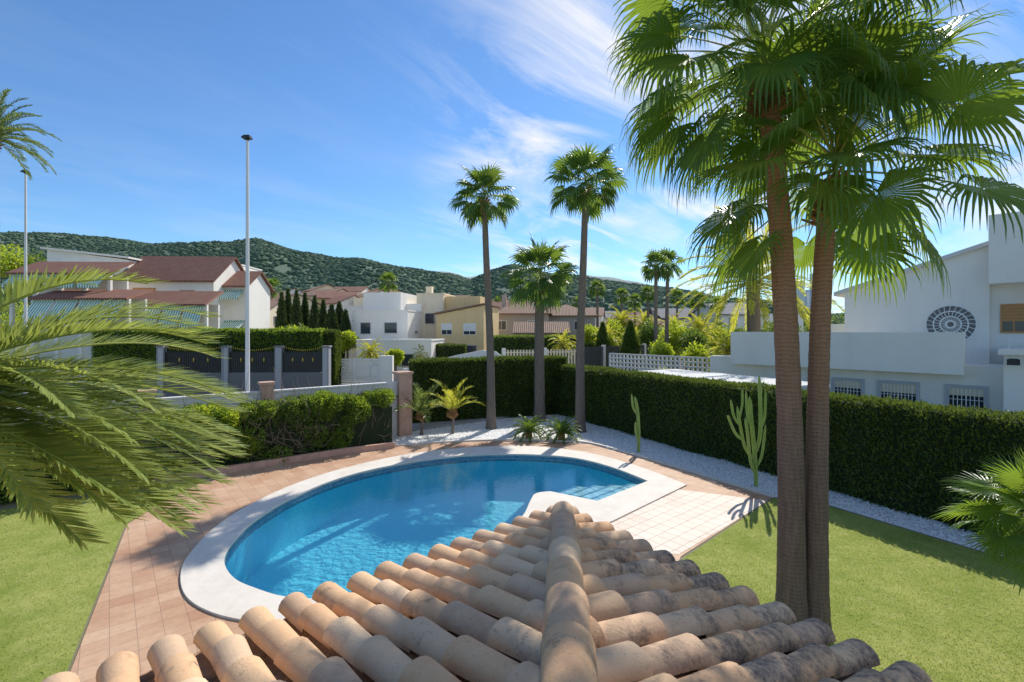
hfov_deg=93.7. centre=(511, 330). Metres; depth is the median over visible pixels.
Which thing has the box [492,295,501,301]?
distant fan palm
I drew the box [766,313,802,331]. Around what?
house
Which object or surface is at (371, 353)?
distant feather palm
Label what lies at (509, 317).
house
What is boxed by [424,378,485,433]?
feather palm
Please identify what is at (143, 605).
terrace paving
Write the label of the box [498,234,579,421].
fan palm
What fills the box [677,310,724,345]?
distant feather palm
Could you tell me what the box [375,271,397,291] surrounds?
distant fan palm
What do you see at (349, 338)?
garden tree
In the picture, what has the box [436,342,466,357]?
hedge
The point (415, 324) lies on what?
window
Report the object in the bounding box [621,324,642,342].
distant feather palm
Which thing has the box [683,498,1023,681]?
lawn
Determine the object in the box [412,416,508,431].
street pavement
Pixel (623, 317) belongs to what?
distant feather palm
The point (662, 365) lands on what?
lattice wall
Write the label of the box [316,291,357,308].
house
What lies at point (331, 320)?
cypress tree
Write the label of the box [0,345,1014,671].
ground
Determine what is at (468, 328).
window
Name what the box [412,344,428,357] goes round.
distant feather palm
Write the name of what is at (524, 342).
hedge
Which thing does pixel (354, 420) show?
bougainvillea shrub
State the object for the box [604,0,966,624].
fan palm
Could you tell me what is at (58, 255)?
house
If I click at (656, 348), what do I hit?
garden tree
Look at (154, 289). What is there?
window
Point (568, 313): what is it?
house
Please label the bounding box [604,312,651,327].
house
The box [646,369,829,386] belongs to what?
slatted canopy
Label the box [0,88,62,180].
feather palm
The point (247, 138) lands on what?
street lamp
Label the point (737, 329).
garden tree
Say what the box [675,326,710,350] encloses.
garden tree
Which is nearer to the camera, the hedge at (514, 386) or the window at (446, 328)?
the hedge at (514, 386)
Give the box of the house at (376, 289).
[367,285,402,292]
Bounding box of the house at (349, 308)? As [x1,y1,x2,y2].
[334,305,362,328]
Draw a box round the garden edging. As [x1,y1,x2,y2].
[395,438,773,497]
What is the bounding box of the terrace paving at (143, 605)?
[70,440,771,681]
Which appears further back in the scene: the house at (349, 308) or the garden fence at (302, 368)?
the house at (349, 308)
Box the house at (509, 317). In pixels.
[499,295,551,335]
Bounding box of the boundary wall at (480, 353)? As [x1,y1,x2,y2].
[403,350,499,370]
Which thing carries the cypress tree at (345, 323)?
on the ground at (14, 505)
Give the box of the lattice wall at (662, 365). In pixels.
[609,353,709,371]
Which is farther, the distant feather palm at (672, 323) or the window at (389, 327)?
the distant feather palm at (672, 323)
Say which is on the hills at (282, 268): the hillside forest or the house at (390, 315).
the hillside forest
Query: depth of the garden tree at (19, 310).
69.77 m
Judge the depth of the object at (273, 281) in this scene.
89.86 m
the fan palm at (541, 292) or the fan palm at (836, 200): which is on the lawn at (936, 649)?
the fan palm at (836, 200)
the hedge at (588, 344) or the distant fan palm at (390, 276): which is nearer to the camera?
the hedge at (588, 344)
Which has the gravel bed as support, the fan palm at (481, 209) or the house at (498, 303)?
the fan palm at (481, 209)
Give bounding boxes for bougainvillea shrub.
[62,385,257,489]
[228,369,329,463]
[304,381,395,450]
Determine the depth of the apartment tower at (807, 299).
1000.00 m
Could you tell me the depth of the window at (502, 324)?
72.21 m
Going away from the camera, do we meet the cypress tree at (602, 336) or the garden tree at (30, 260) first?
the cypress tree at (602, 336)
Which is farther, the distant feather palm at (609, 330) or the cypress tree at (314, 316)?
the cypress tree at (314, 316)
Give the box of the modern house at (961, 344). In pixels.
[710,211,1023,411]
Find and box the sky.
[0,0,1023,313]
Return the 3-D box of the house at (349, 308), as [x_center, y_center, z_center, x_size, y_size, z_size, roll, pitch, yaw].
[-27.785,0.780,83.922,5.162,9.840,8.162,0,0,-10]
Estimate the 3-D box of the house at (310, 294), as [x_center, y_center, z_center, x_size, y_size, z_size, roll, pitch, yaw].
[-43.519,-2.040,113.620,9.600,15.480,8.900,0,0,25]
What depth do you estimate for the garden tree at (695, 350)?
39.52 m
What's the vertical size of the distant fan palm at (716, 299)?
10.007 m
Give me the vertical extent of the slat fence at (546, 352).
3.150 m
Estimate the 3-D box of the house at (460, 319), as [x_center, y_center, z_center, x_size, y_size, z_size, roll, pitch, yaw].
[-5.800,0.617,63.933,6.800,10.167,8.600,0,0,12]
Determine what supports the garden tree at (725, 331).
on the ground at (14, 505)
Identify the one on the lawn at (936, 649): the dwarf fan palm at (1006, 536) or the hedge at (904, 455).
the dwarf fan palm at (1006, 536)
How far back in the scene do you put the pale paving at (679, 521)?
11.95 m
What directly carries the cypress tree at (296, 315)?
on the ground at (14, 505)
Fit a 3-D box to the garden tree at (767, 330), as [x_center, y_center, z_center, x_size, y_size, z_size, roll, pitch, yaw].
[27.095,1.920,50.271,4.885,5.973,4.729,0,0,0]
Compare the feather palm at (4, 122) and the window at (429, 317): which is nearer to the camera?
the feather palm at (4, 122)
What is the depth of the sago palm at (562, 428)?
20.34 m
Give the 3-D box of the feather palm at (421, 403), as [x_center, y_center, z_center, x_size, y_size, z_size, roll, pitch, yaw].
[-4.210,3.548,21.702,2.944,2.331,3.141,0,0,0]
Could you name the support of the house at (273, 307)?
on the ground at (14, 505)
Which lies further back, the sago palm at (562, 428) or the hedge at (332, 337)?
the hedge at (332, 337)
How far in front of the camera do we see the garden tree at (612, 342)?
56.98 m
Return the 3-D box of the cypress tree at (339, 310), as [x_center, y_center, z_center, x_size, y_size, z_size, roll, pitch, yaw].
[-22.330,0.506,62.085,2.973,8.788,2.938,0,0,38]
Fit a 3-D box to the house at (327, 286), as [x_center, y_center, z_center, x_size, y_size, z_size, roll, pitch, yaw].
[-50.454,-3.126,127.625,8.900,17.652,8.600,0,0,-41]
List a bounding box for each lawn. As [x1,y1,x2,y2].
[0,483,187,681]
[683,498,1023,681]
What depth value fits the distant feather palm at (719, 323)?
65.51 m
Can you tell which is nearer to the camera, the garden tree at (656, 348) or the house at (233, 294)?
the garden tree at (656, 348)
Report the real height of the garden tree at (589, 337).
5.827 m
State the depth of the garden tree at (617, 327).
69.54 m
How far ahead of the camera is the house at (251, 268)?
58.57 m
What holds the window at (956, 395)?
in the modern house at (961, 344)
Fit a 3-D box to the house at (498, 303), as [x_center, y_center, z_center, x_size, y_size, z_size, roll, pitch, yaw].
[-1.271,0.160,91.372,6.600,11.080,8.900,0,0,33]
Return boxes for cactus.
[631,394,640,452]
[727,375,766,486]
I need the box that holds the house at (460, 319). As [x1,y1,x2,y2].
[432,296,500,352]
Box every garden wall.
[0,371,413,436]
[356,339,444,374]
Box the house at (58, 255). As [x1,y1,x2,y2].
[40,247,141,274]
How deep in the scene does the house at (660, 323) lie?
78.98 m
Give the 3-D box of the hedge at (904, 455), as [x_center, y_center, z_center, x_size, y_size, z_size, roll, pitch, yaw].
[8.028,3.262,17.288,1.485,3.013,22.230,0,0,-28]
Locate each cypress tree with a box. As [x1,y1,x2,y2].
[274,291,288,327]
[284,288,292,324]
[289,289,303,326]
[301,292,309,328]
[307,295,318,328]
[315,299,327,328]
[323,303,339,329]
[335,301,343,326]
[339,308,351,358]
[595,321,610,366]
[618,319,641,370]
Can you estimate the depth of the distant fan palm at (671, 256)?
49.90 m
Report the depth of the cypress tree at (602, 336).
55.59 m
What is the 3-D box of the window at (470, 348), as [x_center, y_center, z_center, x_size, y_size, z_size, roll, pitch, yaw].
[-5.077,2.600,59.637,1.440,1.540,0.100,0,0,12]
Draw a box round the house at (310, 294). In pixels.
[302,288,347,299]
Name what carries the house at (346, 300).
on the ground at (14, 505)
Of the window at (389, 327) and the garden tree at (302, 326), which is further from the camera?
the window at (389, 327)
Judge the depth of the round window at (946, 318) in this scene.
22.50 m
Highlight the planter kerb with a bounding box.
[102,442,394,490]
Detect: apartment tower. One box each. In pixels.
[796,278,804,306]
[804,290,809,308]
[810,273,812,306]
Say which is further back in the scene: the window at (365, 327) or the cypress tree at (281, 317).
the cypress tree at (281, 317)
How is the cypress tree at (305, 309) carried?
on the ground at (14, 505)
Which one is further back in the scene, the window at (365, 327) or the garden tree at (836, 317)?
the garden tree at (836, 317)
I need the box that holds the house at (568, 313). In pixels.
[548,304,598,334]
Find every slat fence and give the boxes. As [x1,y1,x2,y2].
[502,348,575,363]
[584,344,678,370]
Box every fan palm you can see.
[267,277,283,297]
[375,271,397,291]
[448,161,521,429]
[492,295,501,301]
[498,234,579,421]
[543,143,628,432]
[571,295,577,307]
[588,278,605,332]
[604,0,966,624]
[612,287,629,311]
[626,292,641,321]
[639,283,653,320]
[640,248,672,368]
[653,247,684,368]
[669,288,687,315]
[685,0,1023,628]
[688,290,710,316]
[708,295,725,322]
[933,446,1023,594]
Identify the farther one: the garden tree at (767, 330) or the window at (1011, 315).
the garden tree at (767, 330)
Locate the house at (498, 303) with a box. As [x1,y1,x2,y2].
[492,302,514,308]
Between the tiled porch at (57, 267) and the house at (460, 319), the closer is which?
the tiled porch at (57, 267)
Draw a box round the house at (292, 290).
[290,288,301,294]
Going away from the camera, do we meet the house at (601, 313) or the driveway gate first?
the driveway gate
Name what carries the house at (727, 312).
on the ground at (14, 505)
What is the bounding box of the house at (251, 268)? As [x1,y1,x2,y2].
[241,264,261,270]
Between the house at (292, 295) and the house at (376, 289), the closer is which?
the house at (292, 295)
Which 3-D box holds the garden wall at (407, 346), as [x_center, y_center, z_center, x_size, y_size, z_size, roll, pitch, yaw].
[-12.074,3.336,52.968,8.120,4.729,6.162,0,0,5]
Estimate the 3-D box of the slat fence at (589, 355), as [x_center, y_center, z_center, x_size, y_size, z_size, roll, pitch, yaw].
[14.157,3.175,55.003,20.576,3.250,0.350,0,0,-43]
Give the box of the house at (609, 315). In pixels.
[604,311,616,320]
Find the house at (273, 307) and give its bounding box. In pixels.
[270,301,278,327]
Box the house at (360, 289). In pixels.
[335,286,369,294]
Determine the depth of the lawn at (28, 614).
8.79 m
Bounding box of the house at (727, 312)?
[688,304,769,349]
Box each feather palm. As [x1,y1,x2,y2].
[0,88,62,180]
[0,265,251,551]
[352,337,388,376]
[393,382,444,434]
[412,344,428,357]
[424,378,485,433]
[547,328,575,357]
[592,324,623,347]
[605,305,642,343]
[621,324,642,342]
[631,308,660,329]
[659,316,689,335]
[667,206,849,335]
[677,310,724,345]
[705,329,741,363]
[709,319,730,344]
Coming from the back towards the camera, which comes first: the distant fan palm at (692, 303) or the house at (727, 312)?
the house at (727, 312)
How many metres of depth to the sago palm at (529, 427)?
20.64 m
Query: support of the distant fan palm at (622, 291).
on the street
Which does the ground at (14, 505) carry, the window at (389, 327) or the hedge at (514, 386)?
the hedge at (514, 386)
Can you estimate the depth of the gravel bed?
17.30 m
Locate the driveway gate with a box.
[341,355,393,384]
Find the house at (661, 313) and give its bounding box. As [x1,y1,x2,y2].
[649,308,693,351]
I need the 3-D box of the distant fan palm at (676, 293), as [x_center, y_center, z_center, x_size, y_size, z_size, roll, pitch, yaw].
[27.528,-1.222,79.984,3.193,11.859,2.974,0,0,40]
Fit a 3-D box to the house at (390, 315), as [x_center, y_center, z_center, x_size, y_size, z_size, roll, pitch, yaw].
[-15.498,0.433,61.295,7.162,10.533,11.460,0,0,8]
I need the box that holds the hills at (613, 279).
[436,271,645,284]
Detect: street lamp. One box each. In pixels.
[20,170,29,395]
[241,135,252,391]
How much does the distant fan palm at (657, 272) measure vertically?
12.998 m
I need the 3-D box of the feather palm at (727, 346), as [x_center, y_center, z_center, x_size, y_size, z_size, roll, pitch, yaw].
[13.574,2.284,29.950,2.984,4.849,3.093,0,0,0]
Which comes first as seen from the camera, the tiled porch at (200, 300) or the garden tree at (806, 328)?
the tiled porch at (200, 300)
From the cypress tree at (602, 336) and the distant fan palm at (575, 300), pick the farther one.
the distant fan palm at (575, 300)
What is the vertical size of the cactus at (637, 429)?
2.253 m
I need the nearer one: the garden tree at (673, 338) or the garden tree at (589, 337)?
the garden tree at (673, 338)
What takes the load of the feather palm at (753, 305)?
on the ground at (14, 505)
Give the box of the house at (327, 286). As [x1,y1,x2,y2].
[300,284,337,293]
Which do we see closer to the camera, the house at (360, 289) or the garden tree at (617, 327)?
the garden tree at (617, 327)
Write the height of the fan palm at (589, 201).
13.432 m
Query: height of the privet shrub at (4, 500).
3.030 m
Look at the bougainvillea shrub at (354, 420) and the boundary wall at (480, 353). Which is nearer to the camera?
the bougainvillea shrub at (354, 420)
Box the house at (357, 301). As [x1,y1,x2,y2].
[353,298,362,305]
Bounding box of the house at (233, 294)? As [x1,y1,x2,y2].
[218,271,274,328]
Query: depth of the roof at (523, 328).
55.73 m
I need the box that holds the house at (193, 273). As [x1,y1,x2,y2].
[120,256,244,324]
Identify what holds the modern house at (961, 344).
on the ground at (14, 505)
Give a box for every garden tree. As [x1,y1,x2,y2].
[0,243,34,279]
[0,301,29,344]
[15,249,46,274]
[282,323,308,328]
[340,329,359,367]
[385,347,404,370]
[584,324,597,342]
[597,317,624,346]
[609,335,619,352]
[637,317,661,344]
[647,340,674,363]
[649,316,688,368]
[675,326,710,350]
[680,341,710,371]
[703,324,730,351]
[723,324,746,340]
[761,321,773,331]
[803,315,834,331]
[831,305,844,323]
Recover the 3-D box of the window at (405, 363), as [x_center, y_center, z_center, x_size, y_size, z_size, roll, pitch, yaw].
[-10.844,3.100,49.817,1.340,1.340,0.100,0,0,5]
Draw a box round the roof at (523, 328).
[512,322,570,334]
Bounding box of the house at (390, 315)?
[345,292,422,367]
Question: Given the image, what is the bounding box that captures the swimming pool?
[180,446,686,620]
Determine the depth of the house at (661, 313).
81.52 m
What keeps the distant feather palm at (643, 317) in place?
on the street
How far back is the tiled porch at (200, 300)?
41.77 m
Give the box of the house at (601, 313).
[585,307,604,325]
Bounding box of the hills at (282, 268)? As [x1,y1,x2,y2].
[0,233,808,338]
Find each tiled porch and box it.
[1,261,133,372]
[22,289,152,388]
[115,291,223,328]
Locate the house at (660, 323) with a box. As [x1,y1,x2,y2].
[632,314,678,339]
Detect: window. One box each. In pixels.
[132,288,155,290]
[360,322,370,333]
[384,322,396,332]
[401,354,413,366]
[414,323,417,333]
[425,313,434,323]
[441,323,451,334]
[463,323,475,334]
[466,345,476,352]
[499,321,506,329]
[832,377,863,396]
[878,380,919,402]
[925,305,977,339]
[945,384,987,409]
[1000,304,1023,332]
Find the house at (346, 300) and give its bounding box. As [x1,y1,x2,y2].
[320,295,359,313]
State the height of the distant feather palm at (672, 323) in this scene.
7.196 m
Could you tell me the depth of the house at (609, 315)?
116.84 m
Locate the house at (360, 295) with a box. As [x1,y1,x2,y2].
[358,290,383,297]
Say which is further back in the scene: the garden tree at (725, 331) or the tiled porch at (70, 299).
the garden tree at (725, 331)
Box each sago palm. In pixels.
[509,414,548,442]
[541,415,582,444]
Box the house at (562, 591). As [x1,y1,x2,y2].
[42,501,932,681]
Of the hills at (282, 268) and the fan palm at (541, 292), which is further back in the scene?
the hills at (282, 268)
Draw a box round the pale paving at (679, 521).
[611,489,766,553]
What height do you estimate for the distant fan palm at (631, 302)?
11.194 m
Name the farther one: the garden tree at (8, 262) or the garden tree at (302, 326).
the garden tree at (8, 262)
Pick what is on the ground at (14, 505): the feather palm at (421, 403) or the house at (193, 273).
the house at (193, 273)
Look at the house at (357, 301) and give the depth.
90.48 m
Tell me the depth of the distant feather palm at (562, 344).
49.73 m
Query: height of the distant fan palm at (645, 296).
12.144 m
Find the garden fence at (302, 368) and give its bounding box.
[145,346,331,397]
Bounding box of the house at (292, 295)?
[270,294,320,318]
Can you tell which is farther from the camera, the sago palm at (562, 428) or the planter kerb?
the sago palm at (562, 428)
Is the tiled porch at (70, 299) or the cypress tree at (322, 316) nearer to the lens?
the tiled porch at (70, 299)
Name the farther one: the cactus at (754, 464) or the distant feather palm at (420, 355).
the distant feather palm at (420, 355)
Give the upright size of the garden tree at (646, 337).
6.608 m
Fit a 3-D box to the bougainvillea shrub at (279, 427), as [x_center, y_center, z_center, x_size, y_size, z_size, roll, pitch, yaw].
[-8.610,3.224,17.820,3.833,3.760,3.030,0,0,-36]
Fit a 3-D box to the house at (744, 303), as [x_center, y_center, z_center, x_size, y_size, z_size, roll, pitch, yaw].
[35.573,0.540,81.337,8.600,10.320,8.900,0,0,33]
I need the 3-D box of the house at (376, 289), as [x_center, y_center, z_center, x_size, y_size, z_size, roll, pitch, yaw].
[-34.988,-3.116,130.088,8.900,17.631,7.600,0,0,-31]
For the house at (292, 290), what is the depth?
138.19 m
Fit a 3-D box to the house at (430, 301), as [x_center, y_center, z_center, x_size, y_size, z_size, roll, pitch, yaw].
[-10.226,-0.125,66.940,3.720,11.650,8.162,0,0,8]
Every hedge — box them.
[90,327,327,395]
[322,329,341,385]
[408,354,567,422]
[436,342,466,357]
[494,334,575,363]
[556,363,1023,534]
[584,342,595,365]
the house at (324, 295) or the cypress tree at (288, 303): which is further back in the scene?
the house at (324, 295)
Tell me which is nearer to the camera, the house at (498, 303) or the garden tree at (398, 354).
the garden tree at (398, 354)
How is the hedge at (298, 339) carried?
on the ground at (14, 505)
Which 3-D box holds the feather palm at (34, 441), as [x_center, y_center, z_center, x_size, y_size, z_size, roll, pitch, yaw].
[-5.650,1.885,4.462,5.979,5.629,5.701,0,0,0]
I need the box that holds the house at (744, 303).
[689,302,745,316]
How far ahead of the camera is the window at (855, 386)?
23.22 m
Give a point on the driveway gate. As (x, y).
(384, 364)
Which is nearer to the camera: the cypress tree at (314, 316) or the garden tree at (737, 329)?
the garden tree at (737, 329)
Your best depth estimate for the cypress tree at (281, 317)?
65.67 m
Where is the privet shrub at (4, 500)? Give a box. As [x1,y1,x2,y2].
[0,417,100,504]
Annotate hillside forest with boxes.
[0,231,844,326]
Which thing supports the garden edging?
on the terrace paving at (143, 605)
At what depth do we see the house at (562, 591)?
2.28 m
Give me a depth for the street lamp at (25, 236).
29.95 m
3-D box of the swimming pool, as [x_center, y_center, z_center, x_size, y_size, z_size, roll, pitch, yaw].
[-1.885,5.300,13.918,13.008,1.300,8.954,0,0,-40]
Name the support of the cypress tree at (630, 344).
on the ground at (14, 505)
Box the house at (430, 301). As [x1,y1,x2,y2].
[416,286,452,338]
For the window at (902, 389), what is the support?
in the modern house at (961, 344)
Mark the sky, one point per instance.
(360, 116)
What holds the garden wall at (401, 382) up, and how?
on the ground at (14, 505)
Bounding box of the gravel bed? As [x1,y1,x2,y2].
[393,414,1021,557]
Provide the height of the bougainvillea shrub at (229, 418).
3.366 m
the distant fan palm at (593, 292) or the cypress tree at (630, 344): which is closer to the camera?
the cypress tree at (630, 344)
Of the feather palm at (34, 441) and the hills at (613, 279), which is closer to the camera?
the feather palm at (34, 441)
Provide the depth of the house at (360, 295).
120.78 m

